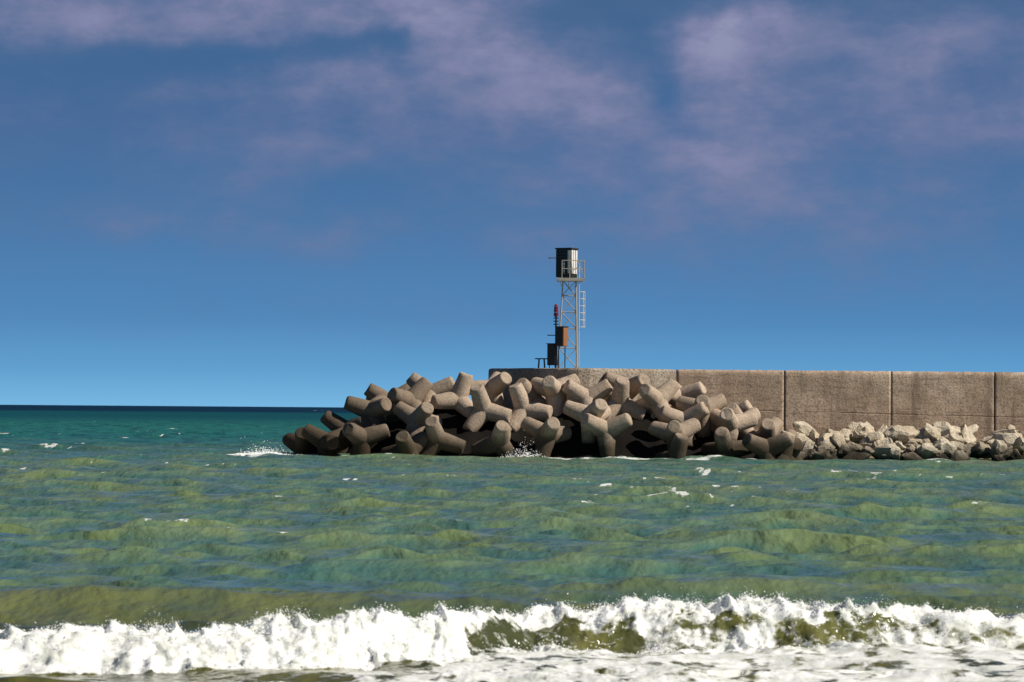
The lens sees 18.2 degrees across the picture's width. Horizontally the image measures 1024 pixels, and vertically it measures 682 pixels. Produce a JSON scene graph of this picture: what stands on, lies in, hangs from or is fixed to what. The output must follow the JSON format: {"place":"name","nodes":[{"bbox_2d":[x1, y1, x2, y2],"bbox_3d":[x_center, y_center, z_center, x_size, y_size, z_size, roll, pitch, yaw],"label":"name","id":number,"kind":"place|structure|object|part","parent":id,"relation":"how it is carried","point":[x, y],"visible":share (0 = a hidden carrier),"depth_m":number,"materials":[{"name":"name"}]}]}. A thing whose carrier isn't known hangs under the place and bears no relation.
{"place":"outdoors","nodes":[
{"label":"outdoors","id":0,"kind":"place"},
{"bbox_2d":[0,405,1023,681],"bbox_3d":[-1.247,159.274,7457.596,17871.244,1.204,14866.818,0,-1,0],"label":"sea","id":1,"kind":"structure","parent":0,"point":[194,519],"depth_m":63.44,"materials":[{"name":"liquid"}]},
{"bbox_2d":[0,432,1023,674],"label":"sea spray","id":2,"kind":"object","parent":1,"relation":"on","point":[318,622],"visible":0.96,"depth_m":40.35,"materials":[{"name":"white liquid"}]},
{"bbox_2d":[282,371,802,459],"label":"tetrapod breakwater","id":3,"kind":"object","parent":1,"relation":"in","point":[416,413],"visible":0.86,"depth_m":198.18,"materials":[{"name":"concrete"}]},
{"bbox_2d":[488,368,675,413],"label":"pier head","id":4,"kind":"object","parent":1,"relation":"in","point":[589,377],"visible":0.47,"depth_m":203.60},
{"bbox_2d":[535,358,547,367],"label":"mooring bench","id":5,"kind":"object","parent":4,"relation":"on","point":[539,361],"visible":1,"depth_m":204.03,"materials":[{"name":"grey metal"}]},
{"bbox_2d":[546,343,557,367],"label":"battery box","id":6,"kind":"object","parent":4,"relation":"on","point":[551,353],"visible":1,"depth_m":203.94,"materials":[{"name":"black paint"}]},
{"bbox_2d":[547,304,558,367],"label":"red signal lantern","id":7,"kind":"object","parent":4,"relation":"on","point":[556,314],"visible":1,"depth_m":204.00,"materials":[{"name":"black paint"}]},
{"bbox_2d":[555,326,568,367],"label":"electrical cabinet","id":8,"kind":"object","parent":4,"relation":"on","point":[561,335],"visible":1,"depth_m":203.62,"materials":[{"name":"orange paint"}]},
{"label":"door and legs","id":9,"kind":"part","parent":8,"relation":"part of","materials":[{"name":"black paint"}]},
{"bbox_2d":[549,248,584,367],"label":"harbour light tower","id":10,"kind":"structure","parent":4,"relation":"on","point":[567,262],"depth_m":204.27,"materials":[{"name":"metal"}]},
{"bbox_2d":[676,369,1023,458],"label":"concrete seawall","id":11,"kind":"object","parent":1,"relation":"in","point":[821,402],"visible":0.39,"depth_m":205.73,"materials":[{"name":"grey concrete"}]},
{"bbox_2d":[793,421,1023,460],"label":"limestone boulders","id":12,"kind":"object","parent":1,"relation":"in","point":[941,439],"visible":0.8,"depth_m":201.32,"materials":[{"name":"beige stone"}]},
{"bbox_2d":[0,0,1023,406],"label":"sky","id":13,"kind":"structure","parent":0,"point":[234,203],"materials":[{"name":"blue"}]}
]}

